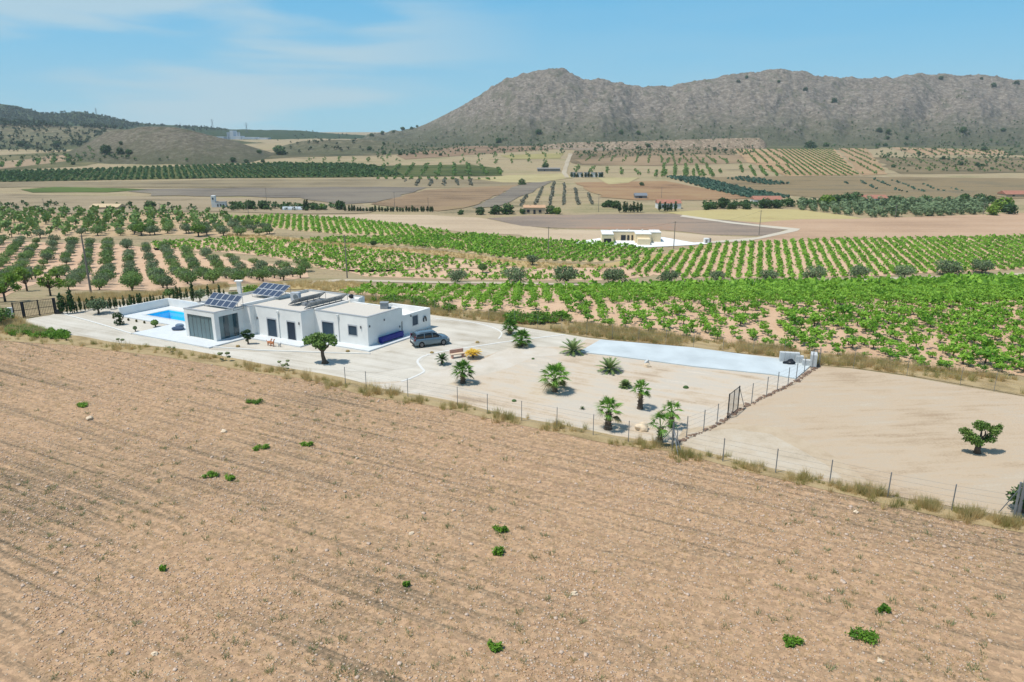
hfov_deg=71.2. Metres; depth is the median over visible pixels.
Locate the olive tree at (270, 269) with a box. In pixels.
[267,267,279,277]
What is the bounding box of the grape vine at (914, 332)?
[905,330,924,335]
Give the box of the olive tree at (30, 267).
[26,266,38,279]
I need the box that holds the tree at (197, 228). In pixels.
[190,223,205,236]
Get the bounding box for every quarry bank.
[542,138,766,148]
[544,147,633,150]
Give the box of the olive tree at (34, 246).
[25,244,37,249]
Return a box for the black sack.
[783,359,795,363]
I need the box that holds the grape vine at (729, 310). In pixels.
[722,304,740,317]
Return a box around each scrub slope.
[0,151,95,170]
[264,145,477,158]
[763,145,1023,154]
[873,157,1023,173]
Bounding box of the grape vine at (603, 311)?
[595,308,607,315]
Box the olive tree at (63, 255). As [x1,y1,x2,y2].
[58,251,71,258]
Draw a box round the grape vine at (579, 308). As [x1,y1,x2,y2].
[572,305,585,312]
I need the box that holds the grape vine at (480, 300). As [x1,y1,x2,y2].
[475,296,491,304]
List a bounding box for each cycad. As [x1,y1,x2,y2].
[435,352,447,364]
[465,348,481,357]
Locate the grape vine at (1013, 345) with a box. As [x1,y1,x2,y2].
[1000,343,1018,353]
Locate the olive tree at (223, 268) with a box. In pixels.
[217,265,232,277]
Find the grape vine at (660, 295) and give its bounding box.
[653,292,667,298]
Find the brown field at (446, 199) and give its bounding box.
[372,185,516,210]
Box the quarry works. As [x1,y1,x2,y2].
[219,131,270,138]
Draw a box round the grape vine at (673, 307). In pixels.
[663,304,683,313]
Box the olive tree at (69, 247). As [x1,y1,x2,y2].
[64,245,75,251]
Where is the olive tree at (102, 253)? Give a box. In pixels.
[97,249,113,257]
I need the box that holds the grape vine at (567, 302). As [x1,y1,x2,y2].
[564,297,577,306]
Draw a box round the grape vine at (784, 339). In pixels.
[779,337,791,343]
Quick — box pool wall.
[118,298,197,314]
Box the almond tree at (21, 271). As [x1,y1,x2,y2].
[11,266,39,290]
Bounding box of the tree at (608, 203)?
[604,200,611,206]
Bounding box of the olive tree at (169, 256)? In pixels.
[165,254,178,260]
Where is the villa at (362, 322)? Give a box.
[183,289,430,345]
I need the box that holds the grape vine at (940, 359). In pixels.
[937,357,952,362]
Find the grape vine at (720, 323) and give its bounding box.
[714,319,726,326]
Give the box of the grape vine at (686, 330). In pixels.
[679,326,693,335]
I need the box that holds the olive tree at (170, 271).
[167,267,181,275]
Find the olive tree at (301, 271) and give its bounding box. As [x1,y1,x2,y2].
[292,265,305,277]
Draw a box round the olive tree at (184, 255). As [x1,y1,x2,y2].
[181,252,195,257]
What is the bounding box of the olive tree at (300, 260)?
[293,256,307,265]
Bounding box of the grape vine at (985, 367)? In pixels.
[977,364,989,371]
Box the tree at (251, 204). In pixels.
[244,200,255,208]
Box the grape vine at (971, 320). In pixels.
[951,315,976,323]
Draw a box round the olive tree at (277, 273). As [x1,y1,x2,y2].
[271,268,287,278]
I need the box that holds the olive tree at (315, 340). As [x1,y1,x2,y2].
[302,332,337,363]
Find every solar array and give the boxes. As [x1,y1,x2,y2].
[204,292,243,310]
[252,282,290,299]
[288,292,325,305]
[304,293,347,309]
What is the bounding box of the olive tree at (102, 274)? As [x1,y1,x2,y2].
[91,272,109,285]
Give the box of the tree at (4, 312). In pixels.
[0,306,14,321]
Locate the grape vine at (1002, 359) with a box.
[975,350,1015,367]
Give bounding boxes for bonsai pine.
[240,329,254,343]
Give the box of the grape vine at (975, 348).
[970,345,999,363]
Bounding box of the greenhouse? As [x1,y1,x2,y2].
[282,206,303,209]
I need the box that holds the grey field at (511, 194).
[473,181,551,207]
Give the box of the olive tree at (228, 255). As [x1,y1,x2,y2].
[223,253,233,258]
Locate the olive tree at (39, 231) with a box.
[31,229,47,237]
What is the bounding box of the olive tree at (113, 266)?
[100,263,116,270]
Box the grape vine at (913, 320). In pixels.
[903,318,918,324]
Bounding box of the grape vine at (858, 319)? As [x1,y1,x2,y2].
[848,316,866,325]
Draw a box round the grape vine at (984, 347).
[976,344,996,349]
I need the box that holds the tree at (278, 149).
[272,145,287,154]
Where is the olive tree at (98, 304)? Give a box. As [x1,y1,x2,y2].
[86,296,109,313]
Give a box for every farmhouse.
[523,205,545,213]
[655,199,681,208]
[750,196,781,201]
[997,190,1023,196]
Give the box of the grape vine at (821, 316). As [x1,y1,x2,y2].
[809,312,823,323]
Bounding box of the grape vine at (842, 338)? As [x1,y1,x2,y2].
[840,335,860,344]
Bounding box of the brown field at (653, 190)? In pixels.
[575,181,750,199]
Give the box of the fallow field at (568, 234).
[522,229,753,245]
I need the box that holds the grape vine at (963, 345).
[950,337,976,352]
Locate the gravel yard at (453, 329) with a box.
[4,292,817,422]
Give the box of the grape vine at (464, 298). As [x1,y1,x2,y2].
[461,295,474,301]
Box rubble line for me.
[673,365,820,445]
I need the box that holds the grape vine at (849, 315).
[839,313,856,319]
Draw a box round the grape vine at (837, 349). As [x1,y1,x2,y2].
[832,347,845,354]
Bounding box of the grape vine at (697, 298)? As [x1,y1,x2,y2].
[695,296,710,301]
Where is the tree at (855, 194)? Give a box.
[850,191,862,202]
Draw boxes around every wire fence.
[340,290,819,353]
[344,367,673,448]
[673,401,725,444]
[676,429,1019,518]
[741,348,820,404]
[820,349,1021,394]
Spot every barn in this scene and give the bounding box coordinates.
[90,204,125,208]
[537,168,560,170]
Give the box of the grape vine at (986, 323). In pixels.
[975,320,999,328]
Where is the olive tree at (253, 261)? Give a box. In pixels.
[248,257,258,263]
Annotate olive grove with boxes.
[796,195,991,216]
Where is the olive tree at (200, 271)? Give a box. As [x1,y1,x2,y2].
[195,266,213,276]
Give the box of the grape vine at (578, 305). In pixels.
[570,301,588,309]
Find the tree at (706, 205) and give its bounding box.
[701,202,710,209]
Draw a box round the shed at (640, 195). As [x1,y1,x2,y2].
[633,193,647,197]
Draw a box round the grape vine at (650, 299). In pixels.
[643,296,657,301]
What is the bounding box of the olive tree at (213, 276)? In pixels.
[204,268,221,283]
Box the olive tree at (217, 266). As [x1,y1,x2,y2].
[214,263,223,269]
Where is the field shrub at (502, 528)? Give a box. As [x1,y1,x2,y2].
[492,525,509,532]
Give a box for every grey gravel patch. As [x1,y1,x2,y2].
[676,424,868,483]
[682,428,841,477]
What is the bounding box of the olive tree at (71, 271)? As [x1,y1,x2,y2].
[65,269,82,275]
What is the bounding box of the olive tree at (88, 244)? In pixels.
[84,243,93,246]
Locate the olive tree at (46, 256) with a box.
[38,253,54,261]
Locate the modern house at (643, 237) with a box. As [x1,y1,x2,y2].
[600,229,660,244]
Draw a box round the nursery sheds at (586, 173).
[570,172,603,176]
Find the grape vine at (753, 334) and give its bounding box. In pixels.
[746,331,756,339]
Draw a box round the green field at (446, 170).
[0,164,502,181]
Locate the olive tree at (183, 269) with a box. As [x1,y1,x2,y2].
[175,268,192,280]
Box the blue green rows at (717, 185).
[667,175,963,197]
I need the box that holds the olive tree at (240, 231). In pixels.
[234,227,246,234]
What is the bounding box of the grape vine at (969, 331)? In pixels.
[955,326,981,341]
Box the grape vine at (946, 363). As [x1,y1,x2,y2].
[935,360,953,367]
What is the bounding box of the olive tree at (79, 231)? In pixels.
[74,227,86,234]
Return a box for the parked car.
[410,328,449,347]
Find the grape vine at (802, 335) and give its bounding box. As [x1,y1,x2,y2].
[788,331,808,341]
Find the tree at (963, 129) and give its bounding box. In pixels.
[959,127,966,132]
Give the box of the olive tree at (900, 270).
[894,264,916,277]
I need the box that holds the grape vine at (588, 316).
[584,313,599,321]
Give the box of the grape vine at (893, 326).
[883,323,904,329]
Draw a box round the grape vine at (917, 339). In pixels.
[905,334,932,347]
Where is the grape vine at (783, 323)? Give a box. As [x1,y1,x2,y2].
[780,321,792,329]
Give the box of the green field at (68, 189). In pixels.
[21,187,144,191]
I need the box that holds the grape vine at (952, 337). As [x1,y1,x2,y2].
[941,333,967,344]
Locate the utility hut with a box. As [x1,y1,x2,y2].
[703,238,710,242]
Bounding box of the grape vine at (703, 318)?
[695,315,707,320]
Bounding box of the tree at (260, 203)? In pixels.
[257,200,269,208]
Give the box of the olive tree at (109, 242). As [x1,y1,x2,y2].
[101,240,114,245]
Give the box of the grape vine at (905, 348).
[886,341,914,353]
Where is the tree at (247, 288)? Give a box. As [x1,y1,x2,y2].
[242,284,257,292]
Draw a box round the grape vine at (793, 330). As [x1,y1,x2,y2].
[784,327,805,339]
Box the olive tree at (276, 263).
[273,260,282,266]
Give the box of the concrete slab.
[581,339,809,378]
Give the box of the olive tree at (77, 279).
[66,275,81,286]
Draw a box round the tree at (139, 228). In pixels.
[132,223,146,235]
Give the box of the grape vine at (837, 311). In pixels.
[828,306,845,313]
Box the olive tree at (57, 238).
[48,234,60,240]
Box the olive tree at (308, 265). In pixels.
[298,261,312,268]
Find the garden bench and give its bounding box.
[450,348,464,358]
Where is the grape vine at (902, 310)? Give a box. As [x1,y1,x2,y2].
[892,306,910,316]
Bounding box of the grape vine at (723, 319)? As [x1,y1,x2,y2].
[717,316,726,323]
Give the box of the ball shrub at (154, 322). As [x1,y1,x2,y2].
[150,319,158,326]
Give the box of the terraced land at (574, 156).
[567,148,759,165]
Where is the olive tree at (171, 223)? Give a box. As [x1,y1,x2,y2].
[163,221,175,227]
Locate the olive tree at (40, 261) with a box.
[37,259,47,264]
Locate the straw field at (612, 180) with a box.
[596,177,637,183]
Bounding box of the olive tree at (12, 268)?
[2,265,14,274]
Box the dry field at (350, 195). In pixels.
[130,187,426,203]
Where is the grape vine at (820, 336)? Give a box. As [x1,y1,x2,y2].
[810,331,832,342]
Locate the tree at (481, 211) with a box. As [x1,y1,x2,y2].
[475,206,484,214]
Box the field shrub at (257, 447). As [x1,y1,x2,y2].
[252,444,269,450]
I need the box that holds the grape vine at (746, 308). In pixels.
[741,304,755,312]
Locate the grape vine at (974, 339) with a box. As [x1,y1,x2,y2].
[961,333,987,342]
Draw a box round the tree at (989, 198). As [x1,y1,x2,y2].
[986,195,995,202]
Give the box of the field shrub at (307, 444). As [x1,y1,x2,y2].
[299,440,313,446]
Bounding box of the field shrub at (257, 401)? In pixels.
[246,397,262,403]
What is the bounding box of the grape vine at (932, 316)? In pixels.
[920,312,942,321]
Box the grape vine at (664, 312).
[656,308,673,317]
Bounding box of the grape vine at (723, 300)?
[718,296,733,305]
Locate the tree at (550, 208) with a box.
[545,205,554,213]
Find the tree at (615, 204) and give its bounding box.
[610,200,619,208]
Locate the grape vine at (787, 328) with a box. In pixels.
[784,324,807,335]
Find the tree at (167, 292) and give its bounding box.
[162,288,174,297]
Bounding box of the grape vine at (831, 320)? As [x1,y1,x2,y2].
[828,316,846,325]
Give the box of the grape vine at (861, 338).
[857,336,870,344]
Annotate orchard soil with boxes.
[0,212,275,238]
[0,241,307,296]
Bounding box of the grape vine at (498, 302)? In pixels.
[492,299,502,304]
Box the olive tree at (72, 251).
[65,249,75,253]
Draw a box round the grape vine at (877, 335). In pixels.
[867,332,882,338]
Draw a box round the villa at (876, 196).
[857,195,887,200]
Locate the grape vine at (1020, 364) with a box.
[1011,360,1023,372]
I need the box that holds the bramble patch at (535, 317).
[371,294,573,324]
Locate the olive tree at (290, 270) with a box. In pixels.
[287,267,295,276]
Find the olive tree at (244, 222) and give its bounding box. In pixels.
[241,220,249,225]
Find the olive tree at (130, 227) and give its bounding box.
[125,223,135,233]
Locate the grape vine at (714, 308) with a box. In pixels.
[704,306,720,311]
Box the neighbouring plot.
[721,366,1023,517]
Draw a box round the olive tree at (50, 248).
[45,245,57,250]
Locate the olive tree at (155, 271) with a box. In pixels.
[146,268,166,277]
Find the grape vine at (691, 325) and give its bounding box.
[684,317,701,331]
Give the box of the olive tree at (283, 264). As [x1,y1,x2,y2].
[278,261,291,268]
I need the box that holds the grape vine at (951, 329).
[941,324,970,335]
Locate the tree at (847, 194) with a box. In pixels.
[841,192,854,199]
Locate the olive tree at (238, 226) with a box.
[235,225,244,228]
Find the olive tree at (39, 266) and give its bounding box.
[34,263,46,270]
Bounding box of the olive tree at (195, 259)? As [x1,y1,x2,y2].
[185,257,200,264]
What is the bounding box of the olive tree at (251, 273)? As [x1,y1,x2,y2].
[250,269,264,279]
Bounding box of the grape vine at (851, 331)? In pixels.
[844,326,857,334]
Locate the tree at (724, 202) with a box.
[716,197,729,207]
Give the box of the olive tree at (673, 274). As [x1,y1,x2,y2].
[656,269,680,281]
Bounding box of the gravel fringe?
[374,348,567,392]
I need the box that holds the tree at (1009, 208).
[1003,202,1018,213]
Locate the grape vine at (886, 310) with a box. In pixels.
[876,308,890,320]
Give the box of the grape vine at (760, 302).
[750,301,767,307]
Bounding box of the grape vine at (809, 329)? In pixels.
[802,325,819,334]
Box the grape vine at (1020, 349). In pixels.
[1007,343,1023,358]
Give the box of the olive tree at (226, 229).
[216,225,229,235]
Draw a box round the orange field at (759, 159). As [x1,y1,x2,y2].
[734,149,858,175]
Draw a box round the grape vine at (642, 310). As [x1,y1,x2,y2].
[635,308,651,315]
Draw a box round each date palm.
[559,338,585,355]
[595,357,622,374]
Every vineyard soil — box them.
[150,239,526,271]
[232,215,451,235]
[322,235,665,262]
[347,267,652,280]
[350,288,1023,375]
[621,237,1023,277]
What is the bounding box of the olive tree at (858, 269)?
[848,264,872,277]
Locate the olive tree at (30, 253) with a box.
[18,250,34,257]
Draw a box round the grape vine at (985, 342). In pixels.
[965,334,1005,346]
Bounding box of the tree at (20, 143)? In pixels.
[16,141,24,146]
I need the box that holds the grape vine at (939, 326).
[931,321,943,330]
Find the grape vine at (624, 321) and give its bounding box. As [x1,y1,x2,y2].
[618,316,631,326]
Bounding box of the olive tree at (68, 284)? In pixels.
[60,278,76,289]
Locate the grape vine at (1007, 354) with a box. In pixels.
[991,350,1022,361]
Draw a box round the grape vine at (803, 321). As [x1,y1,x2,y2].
[794,317,810,327]
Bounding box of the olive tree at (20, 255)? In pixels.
[14,252,31,259]
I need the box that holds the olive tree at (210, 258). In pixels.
[207,255,219,261]
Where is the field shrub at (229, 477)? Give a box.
[224,474,235,480]
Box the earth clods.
[0,341,1017,681]
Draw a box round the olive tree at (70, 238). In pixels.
[64,235,76,242]
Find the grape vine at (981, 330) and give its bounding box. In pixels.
[967,324,986,333]
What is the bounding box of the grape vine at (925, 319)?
[921,317,940,326]
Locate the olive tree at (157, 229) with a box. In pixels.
[149,225,160,234]
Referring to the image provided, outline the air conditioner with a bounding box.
[290,292,300,300]
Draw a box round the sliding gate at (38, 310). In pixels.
[11,298,56,317]
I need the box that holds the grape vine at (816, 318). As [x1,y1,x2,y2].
[809,314,822,325]
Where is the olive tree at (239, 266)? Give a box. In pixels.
[234,262,246,269]
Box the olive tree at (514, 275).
[500,266,527,282]
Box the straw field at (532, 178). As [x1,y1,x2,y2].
[476,173,573,181]
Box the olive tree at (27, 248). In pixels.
[21,247,35,252]
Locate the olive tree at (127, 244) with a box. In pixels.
[119,241,132,248]
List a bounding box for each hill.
[0,104,365,139]
[62,126,274,164]
[282,139,421,153]
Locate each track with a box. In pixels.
[229,273,1023,289]
[562,154,572,176]
[680,215,798,242]
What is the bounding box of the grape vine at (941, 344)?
[933,342,945,347]
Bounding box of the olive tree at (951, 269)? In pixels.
[935,258,965,274]
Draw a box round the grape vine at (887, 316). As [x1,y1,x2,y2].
[880,313,895,323]
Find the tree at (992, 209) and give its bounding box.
[986,204,1000,214]
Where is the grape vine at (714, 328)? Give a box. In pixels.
[704,324,721,332]
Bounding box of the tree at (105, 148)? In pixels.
[99,144,111,154]
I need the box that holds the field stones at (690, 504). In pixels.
[0,344,1013,681]
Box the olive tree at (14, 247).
[5,245,18,251]
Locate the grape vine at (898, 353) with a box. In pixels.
[879,348,908,360]
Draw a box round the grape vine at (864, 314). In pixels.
[858,310,876,319]
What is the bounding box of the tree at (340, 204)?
[335,200,345,208]
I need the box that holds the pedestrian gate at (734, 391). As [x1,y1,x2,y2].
[727,386,743,417]
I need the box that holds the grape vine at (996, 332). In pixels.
[986,328,1007,339]
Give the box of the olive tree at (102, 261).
[97,256,111,264]
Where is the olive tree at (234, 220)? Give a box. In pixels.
[228,218,239,227]
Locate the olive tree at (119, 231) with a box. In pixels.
[115,229,125,234]
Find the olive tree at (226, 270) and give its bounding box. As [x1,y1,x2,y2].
[221,267,235,278]
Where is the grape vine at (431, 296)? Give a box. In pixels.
[426,293,437,297]
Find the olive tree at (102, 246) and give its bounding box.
[99,243,114,248]
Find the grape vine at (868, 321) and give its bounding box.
[853,319,873,330]
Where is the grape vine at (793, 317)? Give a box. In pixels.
[786,314,803,324]
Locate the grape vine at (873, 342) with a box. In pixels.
[864,338,883,348]
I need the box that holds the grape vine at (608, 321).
[601,318,613,325]
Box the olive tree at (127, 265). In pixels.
[121,262,135,268]
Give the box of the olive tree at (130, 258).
[121,254,134,261]
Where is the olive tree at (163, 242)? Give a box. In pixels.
[157,240,171,246]
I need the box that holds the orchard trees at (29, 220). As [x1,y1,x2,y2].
[0,145,1023,242]
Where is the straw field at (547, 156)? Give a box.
[501,153,563,158]
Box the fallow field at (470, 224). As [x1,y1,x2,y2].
[296,214,553,234]
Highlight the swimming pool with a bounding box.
[143,309,184,321]
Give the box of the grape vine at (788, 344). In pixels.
[779,340,795,347]
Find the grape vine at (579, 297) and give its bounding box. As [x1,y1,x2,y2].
[573,294,583,300]
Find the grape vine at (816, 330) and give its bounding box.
[811,327,832,338]
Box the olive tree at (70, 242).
[66,240,78,244]
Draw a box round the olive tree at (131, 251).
[122,250,136,255]
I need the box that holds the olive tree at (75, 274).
[65,273,81,278]
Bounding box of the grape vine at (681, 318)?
[676,314,693,324]
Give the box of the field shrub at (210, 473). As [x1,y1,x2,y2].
[202,470,218,477]
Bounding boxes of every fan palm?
[449,358,474,383]
[502,318,517,334]
[511,328,533,347]
[538,362,569,392]
[593,395,624,430]
[630,378,651,409]
[648,410,677,442]
[659,400,682,427]
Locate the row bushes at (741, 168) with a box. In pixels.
[0,148,858,179]
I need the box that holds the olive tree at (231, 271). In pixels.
[227,268,242,277]
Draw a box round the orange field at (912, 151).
[892,147,1007,154]
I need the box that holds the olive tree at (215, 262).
[209,258,223,266]
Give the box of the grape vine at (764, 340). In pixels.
[760,337,774,345]
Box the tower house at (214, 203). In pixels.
[211,195,226,206]
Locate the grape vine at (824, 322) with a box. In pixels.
[820,318,838,328]
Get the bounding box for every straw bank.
[225,234,714,267]
[288,282,351,290]
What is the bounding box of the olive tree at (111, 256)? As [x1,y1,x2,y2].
[103,253,114,262]
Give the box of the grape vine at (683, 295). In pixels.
[679,291,690,301]
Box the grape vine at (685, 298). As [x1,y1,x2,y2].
[682,296,691,302]
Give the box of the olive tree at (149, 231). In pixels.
[143,227,155,234]
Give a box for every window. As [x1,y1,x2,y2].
[266,317,277,336]
[321,320,334,334]
[347,324,357,336]
[412,314,418,325]
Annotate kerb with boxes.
[62,313,131,333]
[213,346,369,353]
[401,334,565,381]
[434,318,502,338]
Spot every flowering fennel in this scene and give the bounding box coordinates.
[217,352,230,360]
[277,360,289,369]
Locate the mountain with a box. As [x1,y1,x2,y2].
[351,68,1023,146]
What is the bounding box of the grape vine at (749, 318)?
[736,313,753,323]
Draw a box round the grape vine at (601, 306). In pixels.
[597,303,606,308]
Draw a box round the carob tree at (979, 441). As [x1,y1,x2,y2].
[958,420,1003,454]
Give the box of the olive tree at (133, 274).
[122,271,141,281]
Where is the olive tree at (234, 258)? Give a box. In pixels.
[228,255,240,261]
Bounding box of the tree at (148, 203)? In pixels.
[144,200,156,206]
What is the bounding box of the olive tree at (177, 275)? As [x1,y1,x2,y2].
[176,270,193,283]
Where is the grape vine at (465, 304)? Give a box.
[460,302,470,308]
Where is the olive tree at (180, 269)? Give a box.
[174,266,191,273]
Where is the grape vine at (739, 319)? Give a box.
[729,313,749,325]
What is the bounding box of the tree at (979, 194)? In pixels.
[973,193,986,198]
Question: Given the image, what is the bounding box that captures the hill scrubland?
[0,124,261,149]
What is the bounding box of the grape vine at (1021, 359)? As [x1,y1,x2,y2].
[1005,357,1023,367]
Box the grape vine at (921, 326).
[915,324,925,329]
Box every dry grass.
[0,233,1023,530]
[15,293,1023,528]
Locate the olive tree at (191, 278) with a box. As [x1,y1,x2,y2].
[178,270,202,282]
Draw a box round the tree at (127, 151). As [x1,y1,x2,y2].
[125,149,132,153]
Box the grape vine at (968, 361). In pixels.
[964,359,981,366]
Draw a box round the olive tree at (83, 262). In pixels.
[77,259,93,264]
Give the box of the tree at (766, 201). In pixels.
[758,197,772,208]
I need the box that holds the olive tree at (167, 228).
[161,223,172,232]
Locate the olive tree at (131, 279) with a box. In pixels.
[123,273,141,288]
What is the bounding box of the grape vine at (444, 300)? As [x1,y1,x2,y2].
[441,297,449,303]
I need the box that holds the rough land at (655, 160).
[575,154,747,165]
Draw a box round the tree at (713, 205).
[709,201,718,208]
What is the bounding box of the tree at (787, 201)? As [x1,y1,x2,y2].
[783,198,793,206]
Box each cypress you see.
[56,292,65,313]
[64,297,67,312]
[65,290,75,312]
[77,296,81,309]
[108,297,111,307]
[127,294,133,305]
[135,293,139,303]
[174,286,179,298]
[189,281,194,300]
[206,284,209,297]
[622,201,625,211]
[632,201,635,212]
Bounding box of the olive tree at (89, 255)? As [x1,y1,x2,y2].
[81,252,91,258]
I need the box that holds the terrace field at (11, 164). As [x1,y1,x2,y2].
[0,155,73,168]
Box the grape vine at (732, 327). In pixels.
[728,325,742,331]
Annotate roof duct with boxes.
[380,301,388,308]
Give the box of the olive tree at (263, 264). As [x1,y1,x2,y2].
[254,261,267,266]
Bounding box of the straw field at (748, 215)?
[667,209,862,221]
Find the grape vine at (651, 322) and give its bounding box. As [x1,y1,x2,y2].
[638,320,654,327]
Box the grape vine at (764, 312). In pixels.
[761,310,769,315]
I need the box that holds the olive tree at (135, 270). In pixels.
[121,267,140,273]
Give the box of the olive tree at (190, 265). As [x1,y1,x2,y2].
[187,261,200,270]
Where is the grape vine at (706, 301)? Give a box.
[697,300,710,308]
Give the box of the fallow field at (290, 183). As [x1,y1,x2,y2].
[0,178,527,187]
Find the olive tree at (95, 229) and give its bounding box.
[87,225,104,235]
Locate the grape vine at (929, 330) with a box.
[926,328,940,333]
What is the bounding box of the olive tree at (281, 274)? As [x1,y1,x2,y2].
[275,268,290,279]
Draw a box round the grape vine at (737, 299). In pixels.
[729,295,745,303]
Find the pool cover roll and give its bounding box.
[379,331,403,343]
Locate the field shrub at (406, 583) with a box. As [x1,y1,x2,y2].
[402,581,410,587]
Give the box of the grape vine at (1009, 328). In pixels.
[1005,325,1022,335]
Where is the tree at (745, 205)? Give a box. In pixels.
[740,201,751,208]
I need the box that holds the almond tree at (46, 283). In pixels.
[34,268,65,295]
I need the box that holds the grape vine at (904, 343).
[888,339,910,347]
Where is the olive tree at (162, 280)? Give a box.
[157,276,176,288]
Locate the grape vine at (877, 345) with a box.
[875,343,892,353]
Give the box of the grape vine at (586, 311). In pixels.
[581,308,591,315]
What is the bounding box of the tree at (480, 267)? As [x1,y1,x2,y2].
[477,264,487,272]
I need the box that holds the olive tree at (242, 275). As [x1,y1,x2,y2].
[231,270,246,279]
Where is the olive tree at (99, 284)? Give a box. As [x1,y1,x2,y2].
[90,278,107,289]
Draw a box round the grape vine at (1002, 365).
[989,357,1013,372]
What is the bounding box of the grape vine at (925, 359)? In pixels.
[910,354,926,362]
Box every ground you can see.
[0,132,1023,520]
[361,339,812,442]
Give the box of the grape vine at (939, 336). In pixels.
[932,334,946,342]
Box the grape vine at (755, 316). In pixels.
[744,312,765,321]
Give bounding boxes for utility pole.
[80,235,91,292]
[344,235,347,277]
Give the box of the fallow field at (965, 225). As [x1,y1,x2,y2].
[721,213,1023,242]
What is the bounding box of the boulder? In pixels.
[635,421,647,431]
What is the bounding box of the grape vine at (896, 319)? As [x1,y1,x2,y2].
[886,314,909,323]
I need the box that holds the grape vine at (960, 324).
[952,322,968,328]
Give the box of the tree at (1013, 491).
[1005,483,1023,513]
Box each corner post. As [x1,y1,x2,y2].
[662,423,680,453]
[998,481,1023,517]
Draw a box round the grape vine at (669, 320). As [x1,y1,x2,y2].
[662,318,677,327]
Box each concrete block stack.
[779,351,799,361]
[796,355,803,362]
[802,359,810,365]
[810,351,817,366]
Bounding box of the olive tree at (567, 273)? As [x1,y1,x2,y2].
[553,265,579,281]
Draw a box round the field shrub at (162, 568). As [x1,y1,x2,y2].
[159,564,166,571]
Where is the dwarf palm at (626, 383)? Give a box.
[618,379,631,388]
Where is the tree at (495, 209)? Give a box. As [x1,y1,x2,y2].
[488,205,502,214]
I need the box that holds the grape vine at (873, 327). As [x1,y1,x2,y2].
[860,322,885,332]
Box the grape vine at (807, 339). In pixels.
[799,335,823,344]
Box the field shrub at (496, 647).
[487,639,502,652]
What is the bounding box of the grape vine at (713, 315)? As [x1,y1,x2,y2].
[709,312,720,319]
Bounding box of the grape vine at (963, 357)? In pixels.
[949,350,979,363]
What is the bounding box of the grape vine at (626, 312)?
[622,310,632,316]
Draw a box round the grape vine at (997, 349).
[978,346,1002,353]
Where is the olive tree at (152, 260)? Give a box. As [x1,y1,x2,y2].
[144,258,159,265]
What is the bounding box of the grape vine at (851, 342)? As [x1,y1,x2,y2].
[840,336,865,348]
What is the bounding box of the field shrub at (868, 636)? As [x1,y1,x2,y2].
[844,625,879,644]
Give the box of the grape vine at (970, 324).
[967,323,987,333]
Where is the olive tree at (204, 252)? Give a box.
[199,249,211,258]
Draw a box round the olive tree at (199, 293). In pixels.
[193,288,207,301]
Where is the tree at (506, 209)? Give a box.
[501,203,514,214]
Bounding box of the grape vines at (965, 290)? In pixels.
[150,213,1023,361]
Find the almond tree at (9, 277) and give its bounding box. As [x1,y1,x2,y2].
[0,272,21,301]
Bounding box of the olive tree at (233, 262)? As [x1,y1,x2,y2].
[230,260,243,266]
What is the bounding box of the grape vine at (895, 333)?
[886,330,903,339]
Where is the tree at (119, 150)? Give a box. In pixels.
[116,147,124,153]
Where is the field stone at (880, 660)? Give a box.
[877,658,884,663]
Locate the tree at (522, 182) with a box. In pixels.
[518,178,525,184]
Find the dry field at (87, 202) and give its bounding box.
[0,193,377,213]
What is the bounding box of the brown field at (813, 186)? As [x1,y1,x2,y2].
[706,176,1023,198]
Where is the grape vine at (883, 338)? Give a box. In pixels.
[881,336,890,342]
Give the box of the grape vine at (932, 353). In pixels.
[928,351,936,357]
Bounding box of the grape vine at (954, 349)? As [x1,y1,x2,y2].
[938,341,969,356]
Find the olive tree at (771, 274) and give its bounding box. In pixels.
[759,269,779,279]
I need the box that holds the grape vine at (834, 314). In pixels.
[824,311,839,319]
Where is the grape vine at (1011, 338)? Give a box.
[1003,335,1023,344]
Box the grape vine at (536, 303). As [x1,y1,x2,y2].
[528,301,539,306]
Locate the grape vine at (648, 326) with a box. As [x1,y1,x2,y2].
[642,323,651,330]
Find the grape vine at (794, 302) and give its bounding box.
[779,296,803,308]
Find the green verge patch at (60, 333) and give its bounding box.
[4,324,71,339]
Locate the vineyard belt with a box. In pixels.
[0,161,401,181]
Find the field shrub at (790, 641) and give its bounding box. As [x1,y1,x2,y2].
[782,634,804,647]
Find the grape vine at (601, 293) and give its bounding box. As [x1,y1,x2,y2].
[593,292,608,299]
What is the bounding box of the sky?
[0,0,1023,131]
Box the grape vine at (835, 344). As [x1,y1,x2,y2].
[831,342,841,347]
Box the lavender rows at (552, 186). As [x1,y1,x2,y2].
[404,178,593,205]
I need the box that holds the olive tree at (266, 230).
[260,225,272,233]
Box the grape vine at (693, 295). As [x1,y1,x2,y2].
[690,293,706,302]
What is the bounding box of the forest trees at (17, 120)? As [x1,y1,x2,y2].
[0,104,368,152]
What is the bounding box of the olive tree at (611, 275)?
[602,267,627,282]
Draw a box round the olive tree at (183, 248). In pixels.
[178,245,192,251]
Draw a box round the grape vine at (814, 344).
[805,339,826,351]
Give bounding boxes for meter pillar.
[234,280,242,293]
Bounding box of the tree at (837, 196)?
[832,194,842,201]
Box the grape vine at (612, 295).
[607,291,623,300]
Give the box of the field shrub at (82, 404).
[77,401,89,407]
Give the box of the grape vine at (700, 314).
[693,310,709,316]
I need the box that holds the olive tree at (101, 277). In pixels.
[90,275,108,287]
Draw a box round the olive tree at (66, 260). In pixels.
[59,257,72,263]
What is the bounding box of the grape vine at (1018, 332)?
[1012,329,1023,337]
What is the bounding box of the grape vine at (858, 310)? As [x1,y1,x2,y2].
[847,305,868,316]
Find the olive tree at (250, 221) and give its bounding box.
[242,218,253,223]
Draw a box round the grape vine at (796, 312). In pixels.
[776,306,805,315]
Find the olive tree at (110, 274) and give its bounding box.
[91,269,116,284]
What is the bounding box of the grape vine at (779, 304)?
[773,302,784,306]
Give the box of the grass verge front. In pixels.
[0,330,1023,532]

